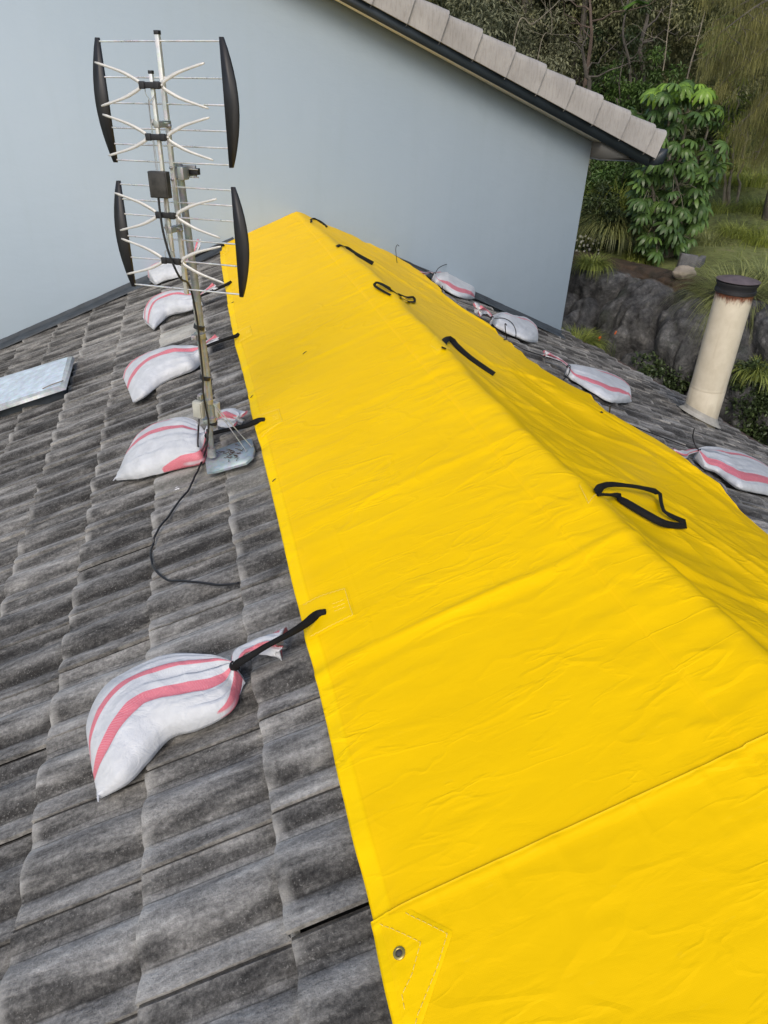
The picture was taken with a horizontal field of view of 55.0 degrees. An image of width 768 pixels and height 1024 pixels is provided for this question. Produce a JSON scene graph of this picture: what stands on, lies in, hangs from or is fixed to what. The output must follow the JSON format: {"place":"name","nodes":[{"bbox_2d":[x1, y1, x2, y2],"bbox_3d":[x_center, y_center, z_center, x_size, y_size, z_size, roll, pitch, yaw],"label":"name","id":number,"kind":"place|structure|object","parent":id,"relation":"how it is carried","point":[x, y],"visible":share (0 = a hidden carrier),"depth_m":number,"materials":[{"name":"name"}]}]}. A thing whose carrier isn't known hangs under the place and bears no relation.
{"place":"outdoors","nodes":[
{"label":"outdoors","id":0,"kind":"place"},
{"bbox_2d":[495,2,767,281],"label":"hillside","id":1,"kind":"structure","parent":0,"point":[708,252],"depth_m":11.70,"materials":[{"name":"green plant"}]},
{"bbox_2d":[0,0,667,343],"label":"gable house","id":2,"kind":"structure","parent":1,"relation":"on","point":[429,136],"depth_m":6.38,"materials":[{"name":"grey paint"}]},
{"bbox_2d":[0,237,767,1023],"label":"tiled roof","id":3,"kind":"structure","parent":1,"relation":"on","point":[210,875],"depth_m":2.13,"materials":[{"name":"tile"}]},
{"bbox_2d":[0,356,74,416],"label":"skylight","id":4,"kind":"object","parent":3,"relation":"on","point":[46,383],"visible":0.99,"depth_m":5.00,"materials":[{"name":"glass"}]},
{"bbox_2d":[123,335,219,402],"bbox_3d":[-1.293,-0.923,4.507,0.576,0.330,0.555,-11,33,-22],"label":"sandbag","id":5,"kind":"object","parent":3,"relation":"on","point":[146,374],"visible":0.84,"depth_m":4.36,"materials":[{"name":"white fabric"}]},
{"bbox_2d":[148,238,200,284],"bbox_3d":[-1.889,-2.186,6.424,0.672,0.414,0.326,21,35,28],"label":"sandbag","id":6,"kind":"object","parent":3,"relation":"on","point":[161,273],"visible":0.69,"depth_m":6.38,"materials":[{"name":"white fabric"}]},
{"bbox_2d":[113,408,247,480],"bbox_3d":[-0.977,-0.315,3.493,0.594,0.351,0.375,14,32,17],"label":"sandbag","id":7,"kind":"object","parent":3,"relation":"on","point":[163,446],"visible":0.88,"depth_m":3.42,"materials":[{"name":"white fabric"}]},
{"bbox_2d":[143,283,217,329],"bbox_3d":[-1.567,-1.597,5.540,0.494,0.332,0.607,-14,35,-26],"label":"sandbag","id":8,"kind":"object","parent":3,"relation":"on","point":[160,308],"visible":0.81,"depth_m":5.43,"materials":[{"name":"white fabric"}]},
{"bbox_2d":[86,627,287,801],"bbox_3d":[-0.552,0.537,2.098,0.591,0.309,0.383,-5,32,-13],"label":"sandbag","id":9,"kind":"object","parent":3,"relation":"on","point":[140,715],"visible":0.96,"depth_m":2.04,"materials":[{"name":"white fabric"}]},
{"bbox_2d":[149,429,239,585],"bbox_3d":[-0.783,-0.009,2.883,0.294,0.320,1.004,-7,32,-16],"label":"coaxial cable","id":10,"kind":"object","parent":3,"relation":"on","point":[157,531],"visible":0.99,"depth_m":2.93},
{"bbox_2d":[175,164,254,473],"bbox_3d":[-0.663,-0.729,2.983,0.241,1.228,0.221,1,31,-3],"label":"antenna mast","id":11,"kind":"object","parent":3,"relation":"on","point":[215,462],"visible":0.85,"depth_m":3.14,"materials":[{"name":"metal"}]},
{"bbox_2d":[93,30,248,296],"bbox_3d":[-0.763,-1.209,2.631,0.576,0.858,0.173,12,32,14],"label":"tv antenna","id":12,"kind":"object","parent":11,"relation":"attached to","point":[159,185],"visible":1,"depth_m":2.60,"materials":[{"name":"metal"}]},
{"bbox_2d":[157,198,209,450],"bbox_3d":[-0.777,-0.691,2.975,0.093,1.100,0.237,3,31,0],"label":"coaxial cable","id":13,"kind":"object","parent":11,"relation":"attached to","point":[172,262],"visible":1,"depth_m":2.94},
{"bbox_2d":[192,393,220,417],"bbox_3d":[-0.761,-0.454,3.153,0.048,0.130,0.128,22,36,29],"label":"junction box","id":14,"kind":"object","parent":11,"relation":"attached to","point":[198,406],"visible":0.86,"depth_m":3.11,"materials":[{"name":"plastic"}]},
{"bbox_2d":[216,444,244,461],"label":"leaf litter","id":15,"kind":"object","parent":11,"relation":"on","point":[240,450],"visible":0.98,"depth_m":3.27,"materials":[{"name":"brown plant"}]},
{"bbox_2d":[420,271,474,298],"bbox_3d":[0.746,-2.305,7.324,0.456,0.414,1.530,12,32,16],"label":"sandbag","id":16,"kind":"object","parent":3,"relation":"on","point":[453,285],"visible":0.91,"depth_m":6.90,"materials":[{"name":"white fabric"}]},
{"bbox_2d":[400,258,446,273],"bbox_3d":[0.621,-2.415,7.392,0.352,0.354,1.135,24,37,31],"label":"elastic cord","id":17,"kind":"object","parent":16,"relation":"attached to","point":[421,268],"visible":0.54,"depth_m":7.03,"materials":[{"name":"black rubber"}]},
{"bbox_2d":[195,212,767,919],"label":"tarpaulin","id":18,"kind":"object","parent":3,"relation":"on","point":[531,600],"visible":0.97,"depth_m":2.16,"materials":[{"name":"yellow plastic"}]},
{"bbox_2d":[473,302,537,342],"bbox_3d":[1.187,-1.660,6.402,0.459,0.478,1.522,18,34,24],"label":"sandbag","id":19,"kind":"object","parent":3,"relation":"on","point":[526,329],"visible":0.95,"depth_m":6.02,"materials":[{"name":"white fabric"}]},
{"bbox_2d":[483,314,515,336],"bbox_3d":[0.886,-1.521,5.898,0.093,0.136,0.546,-15,35,-28],"label":"elastic cord","id":20,"kind":"object","parent":19,"relation":"attached to","point":[503,318],"visible":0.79,"depth_m":5.78,"materials":[{"name":"black rubber"}]},
{"bbox_2d":[371,733,767,1023],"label":"tarpaulin","id":21,"kind":"object","parent":3,"relation":"on","point":[649,906],"visible":1,"depth_m":1.31,"materials":[{"name":"yellow plastic"}]},
{"bbox_2d":[541,350,631,402],"bbox_3d":[1.701,-0.984,5.571,0.998,0.409,0.705,-18,36,-31],"label":"sandbag","id":22,"kind":"object","parent":3,"relation":"on","point":[607,386],"visible":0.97,"depth_m":5.32,"materials":[{"name":"white fabric"}]},
{"bbox_2d":[508,341,570,379],"bbox_3d":[1.177,-1.042,5.199,0.433,0.164,0.590,-5,32,-13],"label":"elastic cord","id":23,"kind":"object","parent":22,"relation":"attached to","point":[543,356],"visible":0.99,"depth_m":5.34,"materials":[{"name":"rubber"}]},
{"bbox_2d":[679,275,760,428],"bbox_3d":[2.966,-1.323,6.619,0.411,1.552,0.411,-5,32,-13],"label":"flue pipe","id":24,"kind":"object","parent":3,"relation":"on","point":[734,295],"visible":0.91,"depth_m":6.42,"materials":[{"name":"beige metal"}]},
{"bbox_2d":[672,446,767,494],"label":"sandbag","id":25,"kind":"object","parent":3,"relation":"on","point":[741,471],"visible":0.99,"depth_m":4.47,"materials":[{"name":"white fabric"}]},
{"bbox_2d":[630,424,698,450],"bbox_3d":[1.645,-0.432,4.377,0.618,0.248,0.268,-3,31,-9],"label":"elastic cord","id":26,"kind":"object","parent":25,"relation":"attached to","point":[671,440],"visible":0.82,"depth_m":4.49,"materials":[{"name":"rubber"}]},
{"bbox_2d":[425,0,556,47],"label":"tree","id":27,"kind":"object","parent":1,"relation":"on","point":[434,2],"depth_m":15.83,"materials":[{"name":"green plant"}]},
{"bbox_2d":[436,0,643,164],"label":"tree","id":28,"kind":"object","parent":1,"relation":"on","point":[532,13],"visible":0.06,"depth_m":14.01,"materials":[{"name":"green plant"}]},
{"bbox_2d":[500,0,580,59],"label":"bare sapling","id":29,"kind":"object","parent":1,"relation":"on","point":[542,23],"visible":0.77,"depth_m":11.59,"materials":[{"name":"brown plant"}]},
{"bbox_2d":[513,0,572,45],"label":"bare sapling","id":30,"kind":"object","parent":1,"relation":"on","point":[535,21],"visible":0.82,"depth_m":11.31,"materials":[{"name":"brown plant"}]},
{"bbox_2d":[442,0,713,182],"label":"tree","id":31,"kind":"object","parent":1,"relation":"on","point":[485,23],"visible":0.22,"depth_m":13.07,"materials":[{"name":"green plant"}]},
{"bbox_2d":[492,2,670,75],"bbox_3d":[4.951,-13.782,17.811,7.948,12.519,7.523,-5,32,-13],"label":"tree","id":32,"kind":"object","parent":1,"relation":"on","point":[574,33],"visible":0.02,"depth_m":18.53,"materials":[{"name":"green plant"}]},
{"bbox_2d":[576,235,602,253],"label":"white flowers","id":33,"kind":"object","parent":1,"relation":"on","point":[588,238],"visible":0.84,"depth_m":10.92,"materials":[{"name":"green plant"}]},
{"bbox_2d":[445,0,746,111],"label":"tree","id":34,"kind":"object","parent":1,"relation":"on","point":[694,7],"visible":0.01,"depth_m":17.32,"materials":[{"name":"green plant"}]},
{"bbox_2d":[564,24,632,89],"bbox_3d":[3.421,-6.397,12.284,1.311,2.869,0.327,-2,31,-9],"label":"bare sapling","id":35,"kind":"object","parent":1,"relation":"on","point":[588,78],"visible":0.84,"depth_m":11.77,"materials":[{"name":"brown plant"}]},
{"bbox_2d":[446,0,767,76],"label":"undergrowth","id":36,"kind":"object","parent":1,"relation":"on","point":[703,28],"visible":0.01,"depth_m":19.04,"materials":[{"name":"green plant"}]},
{"bbox_2d":[562,0,655,87],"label":"bare sapling","id":37,"kind":"object","parent":1,"relation":"on","point":[590,41],"visible":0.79,"depth_m":12.41,"materials":[{"name":"brown plant"}]},
{"bbox_2d":[574,180,647,254],"bbox_3d":[3.216,-4.287,11.108,1.597,1.259,1.545,-5,32,-13],"label":"shrub","id":38,"kind":"object","parent":1,"relation":"on","point":[609,206],"visible":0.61,"depth_m":10.84,"materials":[{"name":"green plant"}]},
{"bbox_2d":[575,201,652,257],"bbox_3d":[3.380,-4.226,10.947,1.658,0.770,1.687,-5,32,-13],"label":"grass clump","id":39,"kind":"object","parent":1,"relation":"on","point":[619,232],"visible":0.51,"depth_m":10.63,"materials":[{"name":"green plant"}]},
{"bbox_2d":[577,160,661,239],"bbox_3d":[3.530,-5.206,11.942,1.714,1.871,1.479,-5,32,-13],"label":"shrub","id":40,"kind":"object","parent":1,"relation":"on","point":[603,172],"visible":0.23,"depth_m":11.67,"materials":[{"name":"green plant"}]},
{"bbox_2d":[568,0,671,165],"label":"shrub","id":41,"kind":"object","parent":1,"relation":"on","point":[642,10],"visible":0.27,"depth_m":13.02,"materials":[{"name":"green plant"}]},
{"bbox_2d":[583,179,656,226],"bbox_3d":[3.581,-4.730,11.319,1.637,0.733,1.560,-5,32,-13],"label":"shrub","id":42,"kind":"object","parent":1,"relation":"on","point":[623,200],"visible":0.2,"depth_m":11.07,"materials":[{"name":"plant"}]},
{"bbox_2d":[491,0,760,140],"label":"tree","id":43,"kind":"object","parent":1,"relation":"on","point":[601,9],"visible":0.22,"depth_m":13.67,"materials":[{"name":"green plant"}]},
{"bbox_2d":[619,0,644,100],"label":"bare sapling","id":44,"kind":"object","parent":1,"relation":"on","point":[627,55],"visible":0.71,"depth_m":12.52,"materials":[{"name":"brown plant"}]},
{"bbox_2d":[588,78,685,190],"bbox_3d":[4.555,-6.560,13.642,2.176,2.559,1.886,-5,32,-13],"label":"shrub","id":45,"kind":"object","parent":1,"relation":"on","point":[640,107],"visible":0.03,"depth_m":13.12,"materials":[{"name":"green plant"}]},
{"bbox_2d":[615,247,664,266],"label":"grass clump","id":46,"kind":"object","parent":1,"relation":"on","point":[637,258],"visible":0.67,"depth_m":10.65,"materials":[{"name":"green plant"}]},
{"bbox_2d":[584,45,699,194],"bbox_3d":[4.142,-6.685,12.969,1.830,2.673,2.153,-16,35,-28],"label":"shrub","id":47,"kind":"object","parent":1,"relation":"on","point":[638,90],"visible":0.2,"depth_m":12.61,"materials":[{"name":"green plant"}]},
{"bbox_2d":[535,0,767,136],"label":"tree","id":48,"kind":"object","parent":1,"relation":"on","point":[683,49],"visible":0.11,"depth_m":15.35,"materials":[{"name":"green plant"}]},
{"bbox_2d":[624,0,681,173],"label":"bare sapling","id":49,"kind":"object","parent":1,"relation":"on","point":[646,25],"visible":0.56,"depth_m":13.12,"materials":[{"name":"brown plant"}]},
{"bbox_2d":[568,2,746,81],"bbox_3d":[8.877,-15.511,19.411,10.175,11.666,7.104,-10,33,-20],"label":"tree","id":50,"kind":"object","parent":1,"relation":"on","point":[687,30],"visible":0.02,"depth_m":21.23,"materials":[{"name":"green plant"}]},
{"bbox_2d":[631,0,689,122],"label":"bare sapling","id":51,"kind":"object","parent":1,"relation":"on","point":[667,34],"visible":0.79,"depth_m":12.33,"materials":[{"name":"brown plant"}]},
{"bbox_2d":[561,250,767,445],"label":"rock bank","id":52,"kind":"object","parent":1,"relation":"on","point":[626,300],"visible":0.1,"depth_m":9.51,"materials":[{"name":"grey stone"}]},
{"bbox_2d":[562,322,613,355],"bbox_3d":[2.447,-2.144,9.420,1.021,0.424,1.013,-5,32,-13],"label":"grass clump","id":53,"kind":"object","parent":52,"relation":"on","point":[587,335],"visible":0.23,"depth_m":9.45,"materials":[{"name":"green plant"}]},
{"bbox_2d":[571,249,621,282],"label":"grass clump","id":54,"kind":"object","parent":52,"relation":"on","point":[593,264],"visible":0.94,"depth_m":9.97,"materials":[{"name":"green plant"}]},
{"bbox_2d":[631,351,668,378],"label":"creeper","id":55,"kind":"object","parent":52,"relation":"on","point":[656,373],"visible":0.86,"depth_m":9.09,"materials":[{"name":"green plant"}]},
{"bbox_2d":[661,365,693,394],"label":"creeper","id":56,"kind":"object","parent":52,"relation":"on","point":[669,383],"visible":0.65,"depth_m":9.09,"materials":[{"name":"green plant"}]},
{"bbox_2d":[672,265,696,279],"bbox_3d":[3.967,-3.167,9.770,0.334,0.191,0.244,-5,32,-13],"label":"boulder","id":57,"kind":"object","parent":52,"relation":"on","point":[682,273],"visible":0.88,"depth_m":9.70,"materials":[{"name":"stone"}]},
{"bbox_2d":[725,357,767,445],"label":"creeper","id":58,"kind":"object","parent":52,"relation":"on","point":[761,399],"visible":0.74,"depth_m":8.40,"materials":[{"name":"green plant"}]},
{"bbox_2d":[730,353,767,393],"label":"grass clump","id":59,"kind":"object","parent":52,"relation":"on","point":[756,376],"visible":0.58,"depth_m":8.23,"materials":[{"name":"green plant"}]},
{"bbox_2d":[623,79,732,265],"bbox_3d":[4.038,-4.650,10.281,1.947,2.387,1.191,-16,35,-28],"label":"umbrella tree","id":60,"kind":"object","parent":1,"relation":"on","point":[670,225],"visible":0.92,"depth_m":10.05,"materials":[{"name":"green plant"}]},
{"bbox_2d":[619,0,742,180],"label":"feathery sapling","id":61,"kind":"object","parent":1,"relation":"on","point":[627,7],"visible":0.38,"depth_m":11.70,"materials":[{"name":"green plant"}]},
{"bbox_2d":[677,253,705,267],"bbox_3d":[4.407,-3.562,10.487,0.478,0.223,0.184,-10,33,-20],"label":"broken block","id":62,"kind":"object","parent":1,"relation":"on","point":[684,258],"depth_m":10.43,"materials":[{"name":"grey concrete"}]},
{"bbox_2d":[664,11,739,182],"bbox_3d":[5.265,-6.521,12.316,0.537,3.096,1.129,-12,34,-24],"label":"bare sapling","id":63,"kind":"object","parent":1,"relation":"on","point":[700,26],"visible":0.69,"depth_m":11.97,"materials":[{"name":"brown plant"}]},
{"bbox_2d":[655,0,767,133],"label":"tree","id":64,"kind":"object","parent":1,"relation":"on","point":[707,48],"visible":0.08,"depth_m":17.09,"materials":[{"name":"green plant"}]},
{"bbox_2d":[661,259,767,347],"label":"grass clump","id":65,"kind":"object","parent":1,"relation":"on","point":[760,290],"visible":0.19,"depth_m":9.17,"materials":[{"name":"green plant"}]},
{"bbox_2d":[661,65,767,159],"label":"shrub","id":66,"kind":"object","parent":1,"relation":"on","point":[711,136],"visible":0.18,"depth_m":15.46,"materials":[{"name":"green plant"}]},
{"bbox_2d":[688,227,743,247],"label":"grass clump","id":67,"kind":"object","parent":1,"relation":"on","point":[708,241],"visible":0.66,"depth_m":11.59,"materials":[{"name":"green plant"}]},
{"bbox_2d":[708,169,735,186],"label":"grass clump","id":68,"kind":"object","parent":1,"relation":"on","point":[722,178],"visible":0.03,"depth_m":14.11,"materials":[{"name":"green plant"}]},
{"bbox_2d":[691,0,767,220],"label":"weeping tree","id":69,"kind":"object","parent":1,"relation":"on","point":[756,51],"visible":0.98,"depth_m":10.32,"materials":[{"name":"green plant"}]},
{"bbox_2d":[709,196,750,215],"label":"grass clump","id":70,"kind":"object","parent":1,"relation":"on","point":[719,208],"visible":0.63,"depth_m":12.80,"materials":[{"name":"green plant"}]},
{"bbox_2d":[711,71,763,207],"bbox_3d":[5.979,-6.295,12.612,0.784,2.156,1.013,20,35,26],"label":"yellow stem shrub","id":71,"kind":"object","parent":1,"relation":"on","point":[726,194],"visible":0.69,"depth_m":12.59,"materials":[{"name":"green plant"}]},
{"bbox_2d":[709,218,767,244],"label":"grass clump","id":72,"kind":"object","parent":1,"relation":"on","point":[725,229],"visible":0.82,"depth_m":11.72,"materials":[{"name":"green plant"}]},
{"bbox_2d":[716,168,767,193],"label":"grass clump","id":73,"kind":"object","parent":1,"relation":"on","point":[744,182],"visible":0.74,"depth_m":13.60,"materials":[{"name":"green plant"}]},
{"bbox_2d":[718,253,767,288],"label":"grass clump","id":74,"kind":"object","parent":1,"relation":"on","point":[761,268],"visible":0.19,"depth_m":9.83,"materials":[{"name":"green plant"}]},
{"bbox_2d":[729,223,767,251],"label":"grass clump","id":75,"kind":"object","parent":1,"relation":"on","point":[761,241],"visible":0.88,"depth_m":11.39,"materials":[{"name":"green plant"}]},
{"bbox_2d":[731,193,765,217],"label":"grass clump","id":76,"kind":"object","parent":1,"relation":"on","point":[756,207],"visible":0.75,"depth_m":12.63,"materials":[{"name":"green plant"}]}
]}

